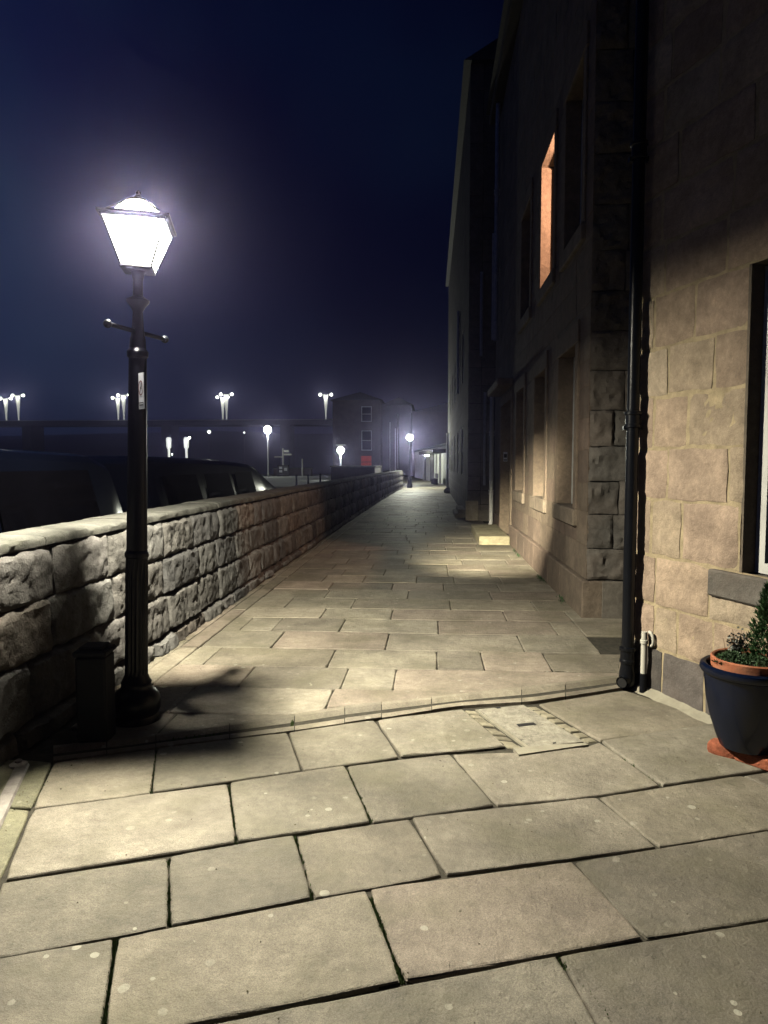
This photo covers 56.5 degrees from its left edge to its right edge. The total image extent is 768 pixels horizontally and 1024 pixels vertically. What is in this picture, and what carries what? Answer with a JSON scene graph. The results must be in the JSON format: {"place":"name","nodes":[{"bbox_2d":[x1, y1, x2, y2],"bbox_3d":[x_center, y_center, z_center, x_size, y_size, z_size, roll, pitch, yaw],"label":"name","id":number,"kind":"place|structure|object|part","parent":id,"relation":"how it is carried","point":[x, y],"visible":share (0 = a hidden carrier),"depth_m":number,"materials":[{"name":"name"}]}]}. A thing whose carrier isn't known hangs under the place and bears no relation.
{"place":"outdoors","nodes":[
{"label":"outdoors","id":0,"kind":"place"},
{"bbox_2d":[0,431,332,473],"bbox_3d":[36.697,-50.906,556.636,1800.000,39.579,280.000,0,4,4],"label":"hills","id":1,"kind":"structure","parent":0,"point":[314,452],"depth_m":525.27,"materials":[{"name":"black"}]},
{"bbox_2d":[166,437,172,456],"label":"street lamp","id":2,"kind":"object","parent":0,"point":[168,442],"depth_m":60.93,"materials":[{"name":"white metal"}]},
{"bbox_2d":[184,437,190,457],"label":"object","id":3,"kind":"structure","parent":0,"point":[186,443],"depth_m":60.85,"materials":[{"name":"white metal"}]},
{"bbox_2d":[0,0,503,435],"label":"sky","id":4,"kind":"structure","parent":0,"point":[300,155],"materials":[{"name":"blue"}]},
{"bbox_2d":[261,474,406,486],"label":"quay pavement","id":5,"kind":"structure","parent":0,"point":[280,481],"depth_m":74.40,"materials":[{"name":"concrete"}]},
{"bbox_2d":[264,426,271,476],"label":"street lamp","id":6,"kind":"object","parent":5,"relation":"on","point":[267,429],"visible":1,"depth_m":90.71,"materials":[{"name":"grey paint"}]},
{"bbox_2d":[277,465,288,475],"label":"notice cabinet","id":7,"kind":"object","parent":5,"relation":"on","point":[282,470],"visible":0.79,"depth_m":93.31,"materials":[{"name":"grey paint"}]},
{"bbox_2d":[274,448,291,464],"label":"fingerpost","id":8,"kind":"object","parent":5,"relation":"on","point":[283,454],"visible":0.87,"depth_m":93.72,"materials":[{"name":"grey metal"}]},
{"bbox_2d":[273,468,312,475],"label":"quay parapet","id":9,"kind":"structure","parent":5,"relation":"on","point":[297,471],"depth_m":97.83,"materials":[{"name":"stone"}]},
{"bbox_2d":[337,447,343,465],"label":"street lamp","id":10,"kind":"object","parent":5,"relation":"on","point":[340,450],"visible":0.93,"depth_m":69.98,"materials":[{"name":"grey paint"}]},
{"bbox_2d":[71,477,621,738],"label":"path","id":11,"kind":"structure","parent":0,"point":[473,623],"depth_m":6.84,"materials":[{"name":"stone"}]},
{"bbox_2d":[72,642,115,744],"bbox_3d":[-1.681,1.071,4.170,0.190,0.605,0.190,0,4,-2],"label":"litter bin","id":12,"kind":"object","parent":11,"relation":"on","point":[95,690],"visible":0.88,"depth_m":4.09,"materials":[{"name":"black metal"}]},
{"bbox_2d":[95,190,176,727],"bbox_3d":[-1.477,-0.300,4.392,0.451,3.258,0.464,-1,4,-17],"label":"street lamp","id":13,"kind":"object","parent":11,"relation":"on","point":[137,699],"visible":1,"depth_m":4.36,"materials":[{"name":"black metal"}]},
{"bbox_2d":[138,372,144,408],"bbox_3d":[-1.457,-0.727,4.290,0.008,0.215,0.074,-4,5,-44],"label":"prohibition sign","id":14,"kind":"object","parent":13,"relation":"attached to","point":[141,386],"visible":1,"depth_m":4.28,"materials":[{"name":"white metal"}]},
{"bbox_2d":[0,470,402,766],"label":"boundary wall","id":15,"kind":"structure","parent":11,"relation":"on","point":[62,592],"depth_m":5.42,"materials":[{"name":"stone"}]},
{"bbox_2d":[6,558,761,1023],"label":"grit","id":16,"kind":"object","parent":11,"relation":"on","point":[404,806],"visible":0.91,"depth_m":3.76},
{"bbox_2d":[406,433,412,487],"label":"street lamp","id":17,"kind":"object","parent":11,"relation":"on","point":[409,437],"visible":0.99,"depth_m":47.60,"materials":[{"name":"metal"}]},
{"bbox_2d":[413,442,446,484],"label":"pale low building","id":18,"kind":"structure","parent":11,"relation":"on","point":[430,461],"depth_m":63.67,"materials":[{"name":"paint"}]},
{"bbox_2d":[424,456,425,479],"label":"door","id":19,"kind":"structure","parent":18,"relation":"in","point":[425,456],"depth_m":71.42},
{"bbox_2d":[430,454,433,480],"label":"door","id":20,"kind":"structure","parent":18,"relation":"in","point":[431,456],"depth_m":65.41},
{"bbox_2d":[439,454,440,483],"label":"door","id":21,"kind":"structure","parent":18,"relation":"in","point":[439,454],"depth_m":58.16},
{"bbox_2d":[444,487,449,492],"bbox_3d":[3.547,-1.148,39.062,0.572,0.416,0.520,0,4,4],"label":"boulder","id":22,"kind":"object","parent":11,"relation":"on","point":[447,490],"visible":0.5,"depth_m":38.87,"materials":[{"name":"stone"}]},
{"bbox_2d":[446,433,448,487],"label":"drainpipe","id":23,"kind":"object","parent":11,"relation":"on","point":[447,467],"visible":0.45,"depth_m":42.17,"materials":[{"name":"grey metal"}]},
{"bbox_2d":[453,505,464,517],"bbox_3d":[2.356,-0.007,22.494,0.320,0.280,2.300,0,4,4],"label":"townhouse step","id":24,"kind":"object","parent":11,"relation":"on","point":[459,511],"visible":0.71,"depth_m":21.44,"materials":[{"name":"stone"}]},
{"bbox_2d":[445,38,497,520],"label":"stone townhouse","id":25,"kind":"structure","parent":11,"relation":"on","point":[471,232],"depth_m":20.16,"materials":[{"name":"stone"}]},
{"bbox_2d":[457,311,459,393],"bbox_3d":[2.734,-5.879,26.343,0.090,3.000,0.089,0,4,4],"label":"drainpipe","id":26,"kind":"object","parent":25,"relation":"attached to","point":[458,324],"visible":1,"depth_m":26.29,"materials":[{"name":"black metal"}]},
{"bbox_2d":[462,435,462,473],"bbox_3d":[2.680,-2.059,23.942,0.060,1.600,1.100,0,4,4],"label":"window","id":27,"kind":"structure","parent":25,"relation":"in","point":[462,435],"depth_m":24.44,"materials":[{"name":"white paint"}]},
{"bbox_2d":[463,333,463,377],"bbox_3d":[2.680,-5.152,23.734,0.060,1.700,1.100,0,4,4],"label":"window","id":28,"kind":"structure","parent":25,"relation":"in","point":[463,333],"depth_m":24.20,"materials":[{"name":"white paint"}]},
{"bbox_2d":[483,392,485,484],"bbox_3d":[2.827,-2.049,20.066,0.070,2.600,0.069,0,4,4],"label":"drainpipe","id":29,"kind":"object","parent":25,"relation":"attached to","point":[484,457],"visible":1,"depth_m":20.06,"materials":[{"name":"black metal"}]},
{"bbox_2d":[471,524,509,544],"bbox_3d":[2.284,0.492,15.577,0.605,0.210,2.850,0,4,4],"label":"doorstep","id":30,"kind":"object","parent":11,"relation":"on","point":[489,534],"depth_m":14.53,"materials":[{"name":"stone"}]},
{"bbox_2d":[513,549,565,604],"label":"weeds","id":31,"kind":"object","parent":11,"relation":"on","point":[540,577],"visible":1,"depth_m":9.78,"materials":[{"name":"green plant"}]},
{"bbox_2d":[329,466,381,479],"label":"stone outbuilding wall","id":32,"kind":"structure","parent":0,"point":[338,472],"depth_m":42.16,"materials":[{"name":"grey stone"}]},
{"bbox_2d":[331,392,383,471],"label":"stone building","id":33,"kind":"structure","parent":0,"point":[358,427],"depth_m":89.97,"materials":[{"name":"stone"}]},
{"bbox_2d":[360,455,371,465],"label":"window","id":34,"kind":"structure","parent":33,"relation":"in","point":[365,460],"depth_m":90.08,"materials":[{"name":"red"}]},
{"bbox_2d":[361,406,371,421],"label":"window","id":35,"kind":"structure","parent":33,"relation":"in","point":[366,411],"depth_m":89.68,"materials":[{"name":"grey paint"}]},
{"bbox_2d":[361,430,371,449],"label":"window","id":36,"kind":"structure","parent":33,"relation":"in","point":[366,436],"depth_m":89.90,"materials":[{"name":"grey glass"}]},
{"bbox_2d":[0,691,767,1023],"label":"paving","id":37,"kind":"structure","parent":0,"point":[208,957],"depth_m":2.76,"materials":[{"name":"stone"}]},
{"bbox_2d":[0,758,28,828],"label":"metal strip","id":38,"kind":"object","parent":37,"relation":"on","point":[19,766],"visible":1,"depth_m":3.52,"materials":[{"name":"silver metal"}]},
{"bbox_2d":[475,705,588,755],"bbox_3d":[0.840,1.328,4.358,0.459,0.046,0.752,-1,4,-18],"label":"access cover","id":39,"kind":"object","parent":37,"relation":"in","point":[528,730],"visible":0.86,"depth_m":4.29,"materials":[{"name":"concrete"}]},
{"bbox_2d":[707,738,734,758],"bbox_3d":[1.888,1.306,3.941,0.190,0.066,0.110,3,5,42],"label":"pot brick","id":40,"kind":"object","parent":37,"relation":"on","point":[715,746],"visible":0.57,"depth_m":3.92,"materials":[{"name":"orange brick"}]},
{"bbox_2d":[735,752,767,771],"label":"pot brick","id":41,"kind":"object","parent":37,"relation":"on","point":[760,762],"visible":0.55,"depth_m":3.77,"materials":[{"name":"orange brick"}]},
{"bbox_3d":[2.036,1.308,3.911,0.220,0.066,0.100,-1,4,-21],"label":"pot brick","id":42,"kind":"object","parent":37,"relation":"on","visible":0},
{"bbox_2d":[699,655,767,755],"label":"plant pot","id":43,"kind":"object","parent":42,"relation":"on","point":[737,703],"visible":0.76,"depth_m":3.73,"materials":[{"name":"blue ceramic"}]},
{"bbox_2d":[710,648,767,676],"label":"terracotta pot","id":44,"kind":"object","parent":43,"relation":"in","point":[728,666],"visible":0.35,"depth_m":3.74,"materials":[{"name":"orange ceramic"}]},
{"bbox_2d":[726,626,750,653],"bbox_3d":[1.943,0.719,3.916,0.127,0.192,0.102,-2,4,-27],"label":"variegated shrub","id":45,"kind":"object","parent":44,"relation":"on","point":[737,642],"visible":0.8,"depth_m":3.91,"materials":[{"name":"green plant"}]},
{"bbox_2d":[712,649,767,666],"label":"heather","id":46,"kind":"object","parent":44,"relation":"in","point":[743,659],"visible":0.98,"depth_m":3.78,"materials":[{"name":"green plant"}]},
{"bbox_2d":[736,581,767,660],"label":"juniper","id":47,"kind":"object","parent":44,"relation":"in","point":[761,626],"visible":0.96,"depth_m":3.86,"materials":[{"name":"green plant"}]},
{"bbox_2d":[0,476,767,1023],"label":"paving bed","id":48,"kind":"object","parent":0,"point":[42,750],"depth_m":4.19,"materials":[{"name":"grey concrete"}]},
{"bbox_2d":[53,675,622,763],"bbox_3d":[0.001,1.309,4.645,3.936,0.058,0.339,-1,4,-19],"label":"drainage channel","id":49,"kind":"object","parent":48,"relation":"on","point":[303,716],"visible":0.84,"depth_m":4.55,"materials":[{"name":"stone"}]},
{"bbox_2d":[33,720,652,1023],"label":"moss","id":50,"kind":"object","parent":48,"relation":"on","point":[115,943],"visible":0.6,"depth_m":2.53,"materials":[{"name":"plant"}]},
{"bbox_2d":[465,707,596,749],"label":"paving setts","id":51,"kind":"structure","parent":48,"relation":"on","point":[480,720],"depth_m":4.36,"materials":[{"name":"beige stone"}]},
{"bbox_2d":[618,0,767,723],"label":"stone house","id":52,"kind":"structure","parent":48,"relation":"on","point":[702,548],"depth_m":4.47,"materials":[{"name":"stone"}]},
{"bbox_2d":[616,0,648,688],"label":"downpipe","id":53,"kind":"object","parent":52,"relation":"attached to","point":[638,159],"visible":1,"depth_m":4.95,"materials":[{"name":"black metal"}]},
{"bbox_2d":[639,630,654,692],"bbox_3d":[1.841,1.045,4.993,0.105,0.446,0.054,3,5,39],"label":"overflow pipe","id":54,"kind":"object","parent":52,"relation":"attached to","point":[643,667],"visible":1,"depth_m":4.99,"materials":[{"name":"white plastic"}]},
{"bbox_2d":[707,259,767,607],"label":"window","id":55,"kind":"structure","parent":52,"relation":"in","point":[741,588],"depth_m":4.14,"materials":[{"name":"stone"}]},
{"bbox_2d":[382,397,414,475],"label":"dark building","id":56,"kind":"structure","parent":0,"point":[397,422],"depth_m":92.65,"materials":[{"name":"stone"}]},
{"bbox_2d":[410,403,447,475],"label":"gabled building","id":57,"kind":"structure","parent":0,"point":[429,426],"depth_m":91.30,"materials":[{"name":"stone"}]},
{"bbox_2d":[431,473,437,484],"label":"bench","id":58,"kind":"object","parent":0,"point":[434,481],"visible":0.96,"depth_m":55.60,"materials":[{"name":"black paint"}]},
{"bbox_2d":[486,0,635,618],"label":"stone terrace","id":59,"kind":"structure","parent":0,"point":[562,87],"depth_m":8.75,"materials":[{"name":"stone"}]},
{"bbox_2d":[488,397,494,523],"bbox_3d":[2.654,-1.319,17.751,0.192,3.467,0.137,-3,5,-36],"label":"drainpipe","id":60,"kind":"object","parent":59,"relation":"attached to","point":[491,460],"visible":0.88,"depth_m":17.73,"materials":[{"name":"white paint"}]},
{"bbox_2d":[503,452,506,460],"bbox_3d":[2.783,-1.269,16.393,0.090,0.215,0.016,0,4,4],"label":"door notice","id":61,"kind":"object","parent":59,"relation":"attached to","point":[504,456],"depth_m":16.39,"materials":[{"name":"black"}]},
{"bbox_2d":[513,372,525,503],"bbox_3d":[2.564,-1.312,12.961,0.280,2.260,1.420,0,4,4],"label":"window","id":62,"kind":"structure","parent":59,"relation":"in","point":[520,384],"depth_m":13.47,"materials":[{"name":"stone"}]},
{"bbox_2d":[518,178,532,333],"bbox_3d":[2.529,-4.294,12.226,0.280,2.210,1.490,0,4,4],"label":"window","id":63,"kind":"structure","parent":59,"relation":"in","point":[526,212],"depth_m":12.76,"materials":[{"name":"glass"}]},
{"bbox_2d":[530,350,548,512],"bbox_3d":[2.408,-1.153,10.602,0.280,2.260,1.360,0,4,4],"label":"window","id":64,"kind":"structure","parent":59,"relation":"in","point":[538,501],"depth_m":11.08,"materials":[{"name":"stone"}]},
{"bbox_2d":[536,108,558,306],"bbox_3d":[2.380,-4.142,9.961,0.280,2.210,1.440,0,4,4],"label":"window","id":65,"kind":"structure","parent":59,"relation":"in","point":[548,161],"depth_m":10.47,"materials":[{"name":"stone"}]},
{"bbox_2d":[552,319,580,525],"bbox_3d":[2.271,-1.013,8.516,0.280,2.260,1.390,0,4,4],"label":"window","id":66,"kind":"structure","parent":59,"relation":"in","point":[568,345],"depth_m":9.00,"materials":[{"name":"stone"}]},
{"bbox_2d":[559,20,589,271],"bbox_3d":[2.257,-4.017,8.099,0.280,2.210,1.340,0,4,4],"label":"window","id":67,"kind":"structure","parent":59,"relation":"in","point":[575,90],"depth_m":8.55,"materials":[{"name":"stone"}]},
{"label":"water","id":68,"kind":"structure","parent":0,"visible":0},
{"bbox_2d":[0,419,332,467],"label":"road bridge","id":69,"kind":"structure","parent":68,"relation":"on","point":[32,435],"depth_m":297.27,"materials":[{"name":"grey paint"}]},
{"bbox_2d":[0,397,11,419],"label":"bridge lamp","id":70,"kind":"object","parent":69,"relation":"on","point":[5,400],"visible":0.96,"depth_m":311.66,"materials":[{"name":"white metal"}]},
{"bbox_2d":[11,394,24,419],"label":"bridge lamp","id":71,"kind":"object","parent":69,"relation":"on","point":[17,397],"visible":1,"depth_m":297.84,"materials":[{"name":"white metal"}]},
{"bbox_2d":[111,396,119,419],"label":"bridge lamp","id":72,"kind":"object","parent":69,"relation":"on","point":[117,403],"visible":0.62,"depth_m":308.35,"materials":[{"name":"white metal"}]},
{"bbox_2d":[117,394,127,419],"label":"bridge lamp","id":73,"kind":"object","parent":69,"relation":"on","point":[123,398],"visible":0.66,"depth_m":295.91,"materials":[{"name":"white metal"}]},
{"bbox_2d":[216,396,224,418],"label":"bridge lamp","id":74,"kind":"object","parent":69,"relation":"on","point":[222,402],"visible":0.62,"depth_m":305.33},
{"bbox_2d":[219,393,232,418],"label":"bridge lamp","id":75,"kind":"object","parent":69,"relation":"on","point":[226,396],"visible":1,"depth_m":293.03,"materials":[{"name":"white metal"}]},
{"bbox_2d":[319,393,332,418],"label":"bridge lamp","id":76,"kind":"object","parent":69,"relation":"on","point":[326,399],"visible":0.98,"depth_m":294.38,"materials":[{"name":"white metal"}]},
{"bbox_2d":[244,432,244,463],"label":"bank light","id":77,"kind":"object","parent":68,"relation":"on","point":[244,447],"visible":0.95,"depth_m":414.47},
{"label":"ground","id":78,"kind":"structure","parent":0,"visible":0},
{"bbox_2d":[0,449,122,532],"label":"parked van","id":79,"kind":"object","parent":78,"relation":"on","point":[38,488],"visible":0.12,"depth_m":5.82,"materials":[{"name":"blue paint"}]},
{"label":"side window","id":80,"kind":"part","parent":79,"relation":"part of","materials":[{"name":"black glass"}]},
{"bbox_2d":[85,456,275,512],"bbox_3d":[-3.098,-0.010,11.829,2.050,1.745,8.050,0,4,4],"label":"parked van","id":81,"kind":"object","parent":78,"relation":"on","point":[173,480],"visible":0.15,"depth_m":9.05,"materials":[{"name":"black paint"}]},
{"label":"side window","id":82,"kind":"part","parent":81,"relation":"part of","materials":[{"name":"black glass"}]},
{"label":"side window","id":83,"kind":"part","parent":81,"relation":"part of","materials":[{"name":"black glass"}]},
{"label":"side window","id":84,"kind":"part","parent":81,"relation":"part of","materials":[{"name":"black glass"}]}
]}

